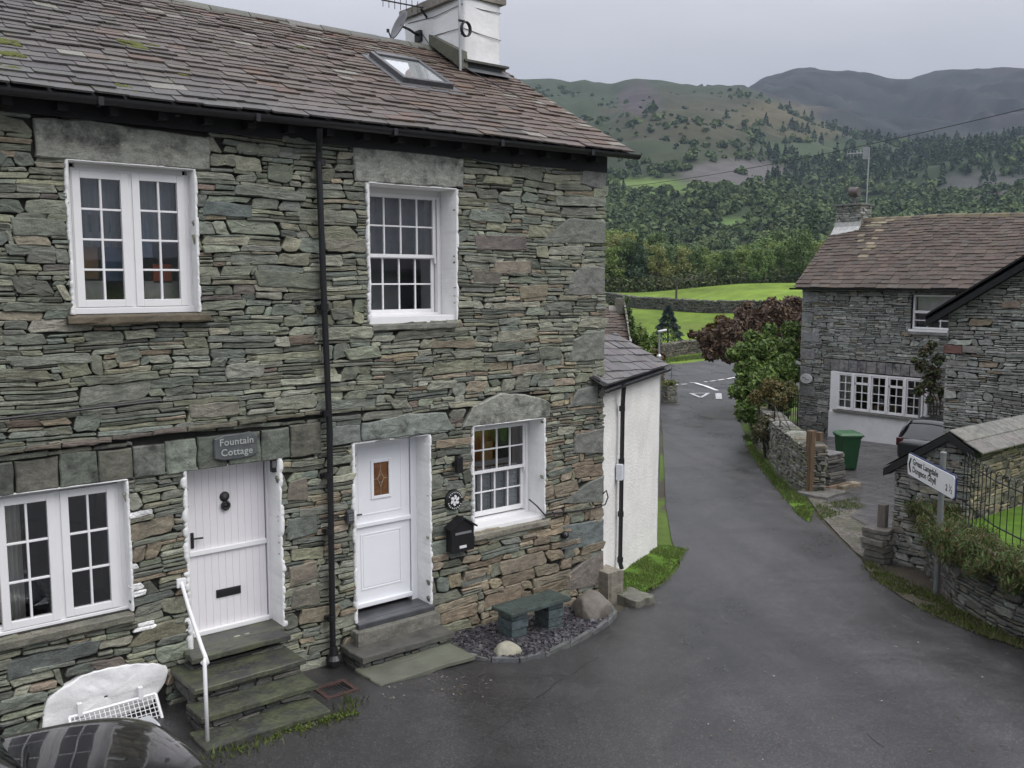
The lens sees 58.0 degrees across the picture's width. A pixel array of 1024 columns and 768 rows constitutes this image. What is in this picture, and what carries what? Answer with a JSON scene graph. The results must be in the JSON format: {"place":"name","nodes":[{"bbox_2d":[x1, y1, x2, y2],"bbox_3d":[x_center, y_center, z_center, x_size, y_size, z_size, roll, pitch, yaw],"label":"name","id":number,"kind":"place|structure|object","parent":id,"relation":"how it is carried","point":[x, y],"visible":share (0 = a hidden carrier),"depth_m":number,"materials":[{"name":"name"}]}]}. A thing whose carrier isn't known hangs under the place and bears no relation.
{"place":"outdoors","nodes":[
{"label":"outdoors","id":0,"kind":"place"},
{"bbox_2d":[120,359,1023,767],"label":"road","id":1,"kind":"structure","parent":0,"point":[812,625],"depth_m":10.76,"materials":[{"name":"grey asphalt"}]},
{"bbox_2d":[0,715,208,767],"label":"parked car","id":2,"kind":"object","parent":1,"relation":"on","point":[148,741],"visible":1,"depth_m":7.28,"materials":[{"name":"black paint"}]},
{"bbox_2d":[169,577,330,753],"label":"door steps","id":3,"kind":"structure","parent":1,"relation":"on","point":[240,690],"depth_m":9.81,"materials":[{"name":"stone"}]},
{"bbox_2d":[200,691,368,765],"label":"wall foot weeds","id":4,"kind":"object","parent":1,"relation":"on","point":[257,745],"depth_m":9.25,"materials":[{"name":"green plant"}]},
{"bbox_2d":[314,679,358,698],"bbox_3d":[-1.996,3.482,10.482,0.400,0.062,0.360,-5,8,-39],"label":"gully","id":5,"kind":"object","parent":1,"relation":"on","point":[346,684],"visible":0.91,"depth_m":10.51,"materials":[{"name":"red ceramic"}]},
{"bbox_2d":[339,610,474,685],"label":"door steps","id":6,"kind":"structure","parent":1,"relation":"on","point":[403,649],"depth_m":11.39,"materials":[{"name":"stone"}]},
{"bbox_2d":[623,544,688,591],"bbox_3d":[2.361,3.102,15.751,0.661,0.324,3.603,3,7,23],"label":"grass bank","id":7,"kind":"structure","parent":1,"relation":"on","point":[656,558],"depth_m":16.02,"materials":[{"name":"green plant"}]},
{"bbox_2d":[617,587,654,607],"bbox_3d":[1.848,3.332,14.194,0.448,0.233,0.596,-5,8,-39],"label":"slab step","id":8,"kind":"object","parent":7,"relation":"on","point":[635,598],"visible":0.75,"depth_m":14.06,"materials":[{"name":"stone"}]},
{"bbox_2d":[382,520,1007,759],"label":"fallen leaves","id":9,"kind":"object","parent":1,"relation":"on","point":[708,658],"visible":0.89,"depth_m":10.94,"materials":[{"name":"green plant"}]},
{"bbox_2d":[676,377,734,398],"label":"road markings","id":10,"kind":"object","parent":1,"relation":"on","point":[718,395],"visible":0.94,"depth_m":46.81,"materials":[{"name":"paint"}]},
{"bbox_2d":[188,0,1023,86],"label":"sky","id":11,"kind":"structure","parent":0,"point":[693,42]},
{"bbox_2d":[665,352,701,362],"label":"verge grass","id":12,"kind":"structure","parent":0,"point":[677,358],"depth_m":73.18,"materials":[{"name":"green plant"}]},
{"bbox_2d":[520,67,1023,628],"bbox_3d":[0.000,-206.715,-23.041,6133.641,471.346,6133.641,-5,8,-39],"label":"ground","id":13,"kind":"structure","parent":0,"point":[904,107],"depth_m":1024.02,"materials":[{"name":"green plant"}]},
{"bbox_2d":[67,686,163,722],"bbox_3d":[-4.057,3.461,9.518,0.896,0.447,0.352,-5,8,-39],"label":"cellar grate","id":14,"kind":"object","parent":13,"relation":"on","point":[79,707],"visible":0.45,"depth_m":9.66,"materials":[{"name":"white paint"}]},
{"bbox_2d":[0,0,640,736],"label":"stone cottage","id":15,"kind":"structure","parent":13,"relation":"on","point":[342,272],"depth_m":10.83,"materials":[{"name":"stone"}]},
{"bbox_2d":[0,481,134,651],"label":"window","id":16,"kind":"structure","parent":15,"relation":"in","point":[12,591],"depth_m":9.35,"materials":[{"name":"white paint"}]},
{"bbox_2d":[66,162,210,324],"bbox_3d":[-3.958,-1.450,9.615,1.420,1.628,0.562,-5,8,-39],"label":"window","id":17,"kind":"structure","parent":15,"relation":"in","point":[154,203],"depth_m":9.60,"materials":[{"name":"white paint"}]},
{"bbox_2d":[213,431,257,459],"bbox_3d":[-3.068,0.687,10.275,0.505,0.293,0.058,-5,8,-39],"label":"name sign","id":18,"kind":"object","parent":15,"relation":"attached to","point":[234,446],"visible":1,"depth_m":10.25,"materials":[{"name":"stone"}]},
{"bbox_2d":[187,461,284,649],"bbox_3d":[-3.223,1.889,10.585,1.110,2.100,0.490,-5,8,-39],"label":"door","id":19,"kind":"structure","parent":15,"relation":"in","point":[229,542],"depth_m":10.70,"materials":[{"name":"white paint"}]},
{"bbox_2d":[345,510,353,523],"bbox_3d":[-1.976,1.624,11.271,0.095,0.155,0.072,-5,8,-39],"label":"key safe","id":20,"kind":"object","parent":15,"relation":"attached to","point":[349,516],"visible":1,"depth_m":11.24,"materials":[{"name":"metal"}]},
{"bbox_2d":[355,437,434,629],"bbox_3d":[-1.608,1.821,11.872,1.160,2.370,0.520,-5,8,-39],"label":"door","id":21,"kind":"structure","parent":15,"relation":"in","point":[385,478],"depth_m":12.01,"materials":[{"name":"white paint"}]},
{"bbox_2d":[381,0,426,17],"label":"television aerial","id":22,"kind":"object","parent":15,"relation":"attached to","point":[417,6],"visible":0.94,"depth_m":15.08,"materials":[{"name":"black metal"}]},
{"bbox_2d":[386,10,422,42],"bbox_3d":[-1.810,-5.941,15.399,0.428,0.513,0.642,4,7,30],"label":"satellite dish","id":23,"kind":"object","parent":15,"relation":"attached to","point":[398,25],"visible":0.97,"depth_m":15.40,"materials":[{"name":"grey metal"}]},
{"bbox_2d":[369,187,457,330],"bbox_3d":[-1.315,-1.609,11.798,1.480,1.816,0.547,-5,8,-39],"label":"window","id":24,"kind":"structure","parent":15,"relation":"in","point":[404,223],"depth_m":11.93,"materials":[{"name":"white paint"}]},
{"bbox_2d":[445,490,461,509],"bbox_3d":[-0.770,1.540,12.270,0.270,0.270,0.050,-5,8,-39],"label":"round plaque","id":25,"kind":"object","parent":15,"relation":"attached to","point":[453,499],"visible":1,"depth_m":12.24,"materials":[{"name":"black paint"}]},
{"bbox_2d":[452,456,462,473],"bbox_3d":[-0.723,1.060,12.190,0.090,0.228,0.150,-5,8,-39],"label":"wall lamp","id":26,"kind":"object","parent":15,"relation":"attached to","point":[457,463],"visible":1,"depth_m":12.13,"materials":[{"name":"black metal"}]},
{"bbox_2d":[444,515,477,553],"bbox_3d":[-0.681,1.986,12.289,0.440,0.470,0.170,-5,8,-39],"label":"letterbox","id":27,"kind":"object","parent":15,"relation":"attached to","point":[459,533],"visible":1,"depth_m":12.23,"materials":[{"name":"black paint"}]},
{"bbox_2d":[458,0,471,70],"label":"aerial mast","id":28,"kind":"object","parent":15,"relation":"on","point":[460,28],"visible":1,"depth_m":14.46,"materials":[{"name":"metal"}]},
{"bbox_2d":[408,3,522,98],"bbox_3d":[-0.757,-5.267,15.031,2.654,1.632,0.799,4,7,31],"label":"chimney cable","id":29,"kind":"object","parent":15,"relation":"attached to","point":[474,32],"visible":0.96,"depth_m":14.82,"materials":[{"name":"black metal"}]},
{"bbox_2d":[474,421,549,541],"bbox_3d":[-0.183,1.262,13.166,1.450,1.605,0.775,-5,8,-39],"label":"window","id":30,"kind":"structure","parent":15,"relation":"in","point":[501,508],"depth_m":13.30,"materials":[{"name":"white paint"}]},
{"bbox_2d":[529,490,608,515],"bbox_3d":[0.881,1.752,13.638,1.531,0.319,0.106,-5,8,-36],"label":"cable","id":31,"kind":"object","parent":15,"relation":"attached to","point":[574,510],"visible":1,"depth_m":13.63,"materials":[{"name":"black rubber"}]},
{"bbox_2d":[468,605,616,662],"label":"bed kerb","id":32,"kind":"structure","parent":13,"relation":"on","point":[583,636],"depth_m":11.83,"materials":[{"name":"stone"}]},
{"bbox_2d":[599,564,623,604],"bbox_3d":[1.344,3.124,14.390,0.334,0.603,0.760,-5,8,-39],"label":"stone post","id":33,"kind":"object","parent":13,"relation":"on","point":[610,583],"visible":0.27,"depth_m":14.11,"materials":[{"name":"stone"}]},
{"bbox_2d":[604,246,624,290],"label":"broadleaf tree","id":34,"kind":"object","parent":13,"relation":"on","point":[609,252],"visible":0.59,"depth_m":159.03,"materials":[{"name":"green plant"}]},
{"bbox_2d":[604,231,624,286],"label":"broadleaf tree","id":35,"kind":"object","parent":13,"relation":"on","point":[613,240],"visible":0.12,"depth_m":169.97,"materials":[{"name":"green plant"}]},
{"bbox_2d":[602,296,631,341],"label":"stone outhouse","id":36,"kind":"structure","parent":13,"relation":"on","point":[616,315],"depth_m":23.98,"materials":[{"name":"stone"}]},
{"bbox_2d":[606,245,631,291],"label":"broadleaf tree","id":37,"kind":"object","parent":13,"relation":"on","point":[618,251],"visible":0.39,"depth_m":160.69,"materials":[{"name":"green plant"}]},
{"bbox_2d":[617,236,638,289],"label":"broadleaf tree","id":38,"kind":"object","parent":13,"relation":"on","point":[627,245],"visible":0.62,"depth_m":160.66,"materials":[{"name":"green plant"}]},
{"bbox_2d":[624,295,634,327],"bbox_3d":[4.674,-1.153,38.164,0.765,5.047,0.755,-5,8,-39],"label":"young tree","id":39,"kind":"object","parent":13,"relation":"on","point":[631,319],"visible":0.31,"depth_m":37.86,"materials":[{"name":"green plant"}]},
{"bbox_2d":[589,333,671,569],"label":"white outbuilding","id":40,"kind":"structure","parent":13,"relation":"on","point":[630,382],"depth_m":15.51,"materials":[{"name":"paint"}]},
{"bbox_2d":[626,226,657,290],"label":"pine tree","id":41,"kind":"object","parent":13,"relation":"on","point":[640,255],"visible":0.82,"depth_m":159.32,"materials":[{"name":"green plant"}]},
{"bbox_2d":[629,322,661,354],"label":"garden bush","id":42,"kind":"object","parent":13,"relation":"on","point":[640,337],"visible":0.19,"depth_m":40.67,"materials":[{"name":"green plant"}]},
{"bbox_2d":[645,243,671,289],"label":"broadleaf tree","id":43,"kind":"object","parent":13,"relation":"on","point":[654,266],"visible":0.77,"depth_m":159.38,"materials":[{"name":"green plant"}]},
{"bbox_2d":[645,230,675,273],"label":"broadleaf tree","id":44,"kind":"object","parent":13,"relation":"on","point":[654,239],"visible":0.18,"depth_m":169.36,"materials":[{"name":"green plant"}]},
{"bbox_2d":[657,329,666,496],"bbox_3d":[3.472,0.740,21.649,0.219,4.062,0.120,0,6,0],"label":"street lamp","id":45,"kind":"object","parent":13,"relation":"on","point":[659,356],"visible":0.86,"depth_m":21.59,"materials":[{"name":"metal"}]},
{"bbox_2d":[653,243,675,284],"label":"broadleaf tree","id":46,"kind":"object","parent":13,"relation":"on","point":[669,249],"visible":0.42,"depth_m":162.00,"materials":[{"name":"green plant"}]},
{"bbox_2d":[653,305,683,342],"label":"fir tree","id":47,"kind":"object","parent":13,"relation":"on","point":[667,322],"visible":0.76,"depth_m":79.79,"materials":[{"name":"green plant"}]},
{"bbox_2d":[658,228,679,288],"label":"pine tree","id":48,"kind":"object","parent":13,"relation":"on","point":[671,239],"visible":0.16,"depth_m":172.62,"materials":[{"name":"green plant"}]},
{"bbox_2d":[661,379,678,401],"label":"stone pillar","id":49,"kind":"structure","parent":13,"relation":"on","point":[669,388],"depth_m":42.66,"materials":[{"name":"stone"}]},
{"bbox_2d":[662,246,696,288],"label":"broadleaf tree","id":50,"kind":"object","parent":13,"relation":"on","point":[680,270],"visible":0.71,"depth_m":160.21,"materials":[{"name":"green plant"}]},
{"bbox_2d":[657,339,702,357],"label":"field wall","id":51,"kind":"structure","parent":13,"relation":"on","point":[676,348],"depth_m":76.64,"materials":[{"name":"stone"}]},
{"bbox_2d":[604,292,765,312],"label":"field wall","id":52,"kind":"structure","parent":13,"relation":"on","point":[693,305],"depth_m":108.85,"materials":[{"name":"stone"}]},
{"bbox_2d":[683,248,706,281],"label":"broadleaf tree","id":53,"kind":"object","parent":13,"relation":"on","point":[694,258],"visible":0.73,"depth_m":161.64,"materials":[{"name":"green plant"}]},
{"bbox_2d":[604,265,799,292],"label":"undergrowth","id":54,"kind":"object","parent":13,"relation":"on","point":[698,283],"visible":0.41,"depth_m":156.55,"materials":[{"name":"green plant"}]},
{"bbox_2d":[695,255,711,286],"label":"broadleaf tree","id":55,"kind":"object","parent":13,"relation":"on","point":[705,258],"visible":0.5,"depth_m":162.84,"materials":[{"name":"green plant"}]},
{"bbox_2d":[705,253,724,280],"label":"broadleaf tree","id":56,"kind":"object","parent":13,"relation":"on","point":[715,260],"visible":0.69,"depth_m":159.21,"materials":[{"name":"green plant"}]},
{"bbox_2d":[698,314,734,347],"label":"golden shrub","id":57,"kind":"object","parent":13,"relation":"on","point":[718,317],"visible":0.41,"depth_m":45.77,"materials":[{"name":"green plant"}]},
{"bbox_2d":[714,248,739,283],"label":"broadleaf tree","id":58,"kind":"object","parent":13,"relation":"on","point":[727,261],"visible":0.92,"depth_m":156.44,"materials":[{"name":"green plant"}]},
{"bbox_2d":[731,249,752,279],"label":"broadleaf tree","id":59,"kind":"object","parent":13,"relation":"on","point":[739,255],"visible":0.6,"depth_m":159.12,"materials":[{"name":"green plant"}]},
{"bbox_2d":[687,295,801,366],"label":"copper beech","id":60,"kind":"object","parent":13,"relation":"on","point":[722,338],"visible":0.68,"depth_m":44.19,"materials":[{"name":"brown plant"}]},
{"bbox_2d":[747,246,768,282],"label":"broadleaf tree","id":61,"kind":"object","parent":13,"relation":"on","point":[757,256],"visible":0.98,"depth_m":153.42,"materials":[{"name":"green plant"}]},
{"bbox_2d":[724,319,801,441],"bbox_3d":[8.590,-0.135,31.442,5.224,3.983,2.599,-17,18,-69],"label":"green shrub","id":62,"kind":"object","parent":13,"relation":"on","point":[767,354],"visible":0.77,"depth_m":30.72,"materials":[{"name":"green plant"}]},
{"bbox_2d":[752,412,775,457],"bbox_3d":[7.431,1.558,26.964,1.197,1.470,0.952,-5,8,-39],"label":"clipped shrub","id":63,"kind":"object","parent":13,"relation":"on","point":[761,429],"visible":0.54,"depth_m":26.73,"materials":[{"name":"green plant"}]},
{"bbox_2d":[756,235,775,282],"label":"broadleaf tree","id":64,"kind":"object","parent":13,"relation":"on","point":[763,241],"visible":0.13,"depth_m":187.17,"materials":[{"name":"green plant"}]},
{"bbox_2d":[762,247,776,278],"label":"broadleaf tree","id":65,"kind":"object","parent":13,"relation":"on","point":[767,252],"visible":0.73,"depth_m":156.16,"materials":[{"name":"green plant"}]},
{"bbox_2d":[519,79,1023,291],"bbox_3d":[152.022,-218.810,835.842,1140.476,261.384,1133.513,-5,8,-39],"label":"hillside woodland","id":66,"kind":"object","parent":13,"relation":"on","point":[787,199],"visible":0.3,"depth_m":607.76,"materials":[{"name":"green plant"}]},
{"bbox_2d":[755,241,791,270],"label":"broadleaf tree","id":67,"kind":"object","parent":13,"relation":"on","point":[770,246],"visible":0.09,"depth_m":169.93,"materials":[{"name":"green plant"}]},
{"bbox_2d":[747,376,800,421],"bbox_3d":[8.107,0.910,28.573,1.656,2.302,1.042,0,6,3],"label":"ochre shrub","id":68,"kind":"object","parent":13,"relation":"on","point":[775,390],"visible":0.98,"depth_m":28.40,"materials":[{"name":"brown plant"}]},
{"bbox_2d":[767,227,789,244],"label":"broadleaf tree","id":69,"kind":"object","parent":13,"relation":"on","point":[777,235],"visible":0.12,"depth_m":196.19,"materials":[{"name":"green plant"}]},
{"bbox_2d":[741,434,816,522],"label":"grass verge","id":70,"kind":"object","parent":13,"relation":"on","point":[792,503],"depth_m":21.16,"materials":[{"name":"green plant"}]},
{"bbox_2d":[772,242,789,278],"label":"broadleaf tree","id":71,"kind":"object","parent":13,"relation":"on","point":[780,251],"visible":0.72,"depth_m":158.72,"materials":[{"name":"green plant"}]},
{"bbox_2d":[747,407,827,490],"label":"dry stone wall","id":72,"kind":"structure","parent":13,"relation":"on","point":[786,454],"depth_m":23.25,"materials":[{"name":"stone"}]},
{"bbox_2d":[761,399,790,430],"bbox_3d":[7.098,1.530,25.027,0.414,2.014,2.097,1,6,5],"label":"step railing","id":73,"kind":"object","parent":72,"relation":"on","point":[780,425],"visible":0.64,"depth_m":25.18,"materials":[{"name":"black metal"}]},
{"bbox_2d":[781,231,816,276],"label":"broadleaf tree","id":74,"kind":"object","parent":13,"relation":"on","point":[799,246],"visible":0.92,"depth_m":154.28,"materials":[{"name":"green plant"}]},
{"bbox_2d":[788,226,819,249],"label":"broadleaf tree","id":75,"kind":"object","parent":13,"relation":"on","point":[798,233],"visible":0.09,"depth_m":180.10,"materials":[{"name":"green plant"}]},
{"bbox_2d":[805,430,822,491],"bbox_3d":[7.242,1.901,22.129,0.175,1.650,0.639,6,9,44],"label":"gate post","id":76,"kind":"object","parent":13,"relation":"on","point":[813,437],"visible":0.48,"depth_m":21.89,"materials":[{"name":"brown wood"}]},
{"bbox_2d":[805,209,822,241],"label":"pine tree","id":77,"kind":"object","parent":13,"relation":"on","point":[815,221],"visible":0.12,"depth_m":201.15,"materials":[{"name":"green plant"}]},
{"bbox_2d":[825,450,845,485],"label":"stone pier","id":78,"kind":"structure","parent":13,"relation":"on","point":[835,472],"depth_m":22.57,"materials":[{"name":"grey stone"}]},
{"bbox_2d":[808,493,879,566],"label":"verge","id":79,"kind":"structure","parent":13,"relation":"on","point":[848,524],"depth_m":19.04,"materials":[{"name":"grey concrete"}]},
{"bbox_2d":[812,497,865,519],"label":"verge grass","id":80,"kind":"structure","parent":79,"relation":"on","point":[828,512],"depth_m":20.59,"materials":[{"name":"green plant"}]},
{"bbox_2d":[823,435,897,526],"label":"yard","id":81,"kind":"structure","parent":13,"relation":"on","point":[874,490],"depth_m":23.40,"materials":[{"name":"grey concrete"}]},
{"bbox_2d":[797,481,861,499],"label":"loose slabs","id":82,"kind":"structure","parent":81,"relation":"on","point":[831,491],"depth_m":21.94,"materials":[{"name":"stone"}]},
{"bbox_2d":[833,430,864,469],"bbox_3d":[9.061,1.806,24.978,0.630,1.065,0.722,0,6,0],"label":"wheelie bin","id":83,"kind":"object","parent":81,"relation":"on","point":[847,442],"visible":0.88,"depth_m":24.71,"materials":[{"name":"green plastic"}]},
{"bbox_2d":[896,413,943,457],"bbox_3d":[12.263,1.539,25.465,3.931,1.406,2.037,-5,8,-39],"label":"parked car","id":84,"kind":"object","parent":81,"relation":"on","point":[916,433],"visible":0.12,"depth_m":24.59,"materials":[{"name":"grey paint"}]},
{"bbox_2d":[909,339,945,414],"bbox_3d":[12.336,0.384,27.427,1.134,3.432,0.694,-2,7,-17],"label":"climbing rose","id":85,"kind":"object","parent":81,"relation":"on","point":[931,376],"visible":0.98,"depth_m":27.29,"materials":[{"name":"green plant"}]},
{"bbox_2d":[860,503,894,566],"bbox_3d":[6.521,2.710,16.430,0.463,1.150,0.495,-5,8,-39],"label":"gate post","id":86,"kind":"object","parent":13,"relation":"on","point":[878,542],"visible":0.84,"depth_m":16.34,"materials":[{"name":"stone"}]},
{"bbox_2d":[789,187,1023,444],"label":"stone house","id":87,"kind":"structure","parent":13,"relation":"on","point":[884,299],"depth_m":28.93,"materials":[{"name":"stone"}]},
{"bbox_2d":[782,394,798,426],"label":"iron gate","id":88,"kind":"structure","parent":87,"relation":"attached to","point":[797,396],"depth_m":28.36,"materials":[{"name":"metal"}]},
{"bbox_2d":[847,147,869,203],"bbox_3d":[11.996,-6.903,32.156,0.060,2.550,0.861,-5,8,-39],"label":"television aerial","id":89,"kind":"object","parent":87,"relation":"attached to","point":[866,153],"visible":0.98,"depth_m":31.81,"materials":[{"name":"metal"}]},
{"bbox_2d":[836,372,923,417],"bbox_3d":[11.745,0.325,29.449,0.340,1.230,2.920,-5,8,-39],"label":"window","id":90,"kind":"structure","parent":87,"relation":"in","point":[847,383],"depth_m":29.53,"materials":[{"name":"white paint"}]},
{"bbox_2d":[907,295,955,335],"bbox_3d":[12.777,-2.091,28.014,0.310,1.210,1.460,-5,8,-39],"label":"window","id":91,"kind":"structure","parent":87,"relation":"in","point":[926,303],"depth_m":28.20,"materials":[{"name":"white paint"}]},
{"bbox_2d":[907,451,956,594],"bbox_3d":[6.706,2.206,14.793,0.139,2.384,1.938,0,6,3],"label":"direction sign","id":92,"kind":"object","parent":13,"relation":"on","point":[941,480],"visible":0.98,"depth_m":14.49,"materials":[{"name":"white metal"}]},
{"bbox_2d":[865,561,1023,648],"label":"wall foot verge","id":93,"kind":"object","parent":13,"relation":"on","point":[910,597],"depth_m":14.19,"materials":[{"name":"green plant"}]},
{"bbox_2d":[859,559,1023,647],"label":"wall foot weeds","id":94,"kind":"object","parent":93,"relation":"on","point":[954,611],"depth_m":13.77,"materials":[{"name":"green plant"}]},
{"bbox_2d":[883,414,1023,570],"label":"stone shed","id":95,"kind":"structure","parent":13,"relation":"on","point":[997,446],"depth_m":15.89,"materials":[{"name":"stone"}]},
{"bbox_2d":[923,510,1023,639],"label":"road wall","id":96,"kind":"structure","parent":13,"relation":"on","point":[987,602],"depth_m":13.16,"materials":[{"name":"stone"}]},
{"bbox_2d":[900,496,1023,595],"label":"creeping hedge","id":97,"kind":"object","parent":96,"relation":"on","point":[945,540],"visible":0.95,"depth_m":13.41,"materials":[{"name":"green plant"}]},
{"bbox_2d":[958,452,1023,547],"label":"iron railing","id":98,"kind":"object","parent":96,"relation":"on","point":[980,515],"visible":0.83,"depth_m":13.97,"materials":[{"name":"black metal"}]},
{"bbox_2d":[614,108,1023,187],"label":"overhead wire","id":99,"kind":"object","parent":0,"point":[840,150],"visible":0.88,"depth_m":55.69,"materials":[{"name":"black metal"}]},
{"bbox_2d":[969,504,1023,548],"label":"lawn","id":100,"kind":"structure","parent":0,"point":[1017,520],"depth_m":15.12,"materials":[{"name":"green plant"}]},
{"bbox_3d":[0.512,3.379,12.632,2.990,0.203,1.400,-5,8,-39],"label":"slate bed","id":101,"kind":"object","parent":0,"visible":0},
{"bbox_2d":[494,641,521,655],"bbox_3d":[-0.070,3.412,11.656,0.403,0.352,0.349,-5,8,-39],"label":"boulder","id":102,"kind":"object","parent":101,"relation":"on","point":[507,648],"visible":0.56,"depth_m":11.55,"materials":[{"name":"beige stone"}]},
{"bbox_2d":[450,604,612,658],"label":"slate chippings","id":103,"kind":"object","parent":101,"relation":"on","point":[488,637],"visible":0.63,"depth_m":12.25,"materials":[{"name":"grey gravel"}]},
{"bbox_2d":[492,589,571,638],"bbox_3d":[0.270,3.195,12.552,1.068,0.508,0.443,-5,8,-39],"label":"slate bench","id":104,"kind":"object","parent":101,"relation":"on","point":[546,607],"visible":0.92,"depth_m":12.44,"materials":[{"name":"grey stone"}]},
{"bbox_2d":[572,589,611,619],"bbox_3d":[1.144,3.218,13.299,0.544,0.499,0.526,-5,8,-39],"label":"boulder","id":105,"kind":"object","parent":101,"relation":"on","point":[588,604],"visible":0.78,"depth_m":13.12,"materials":[{"name":"grey stone"}]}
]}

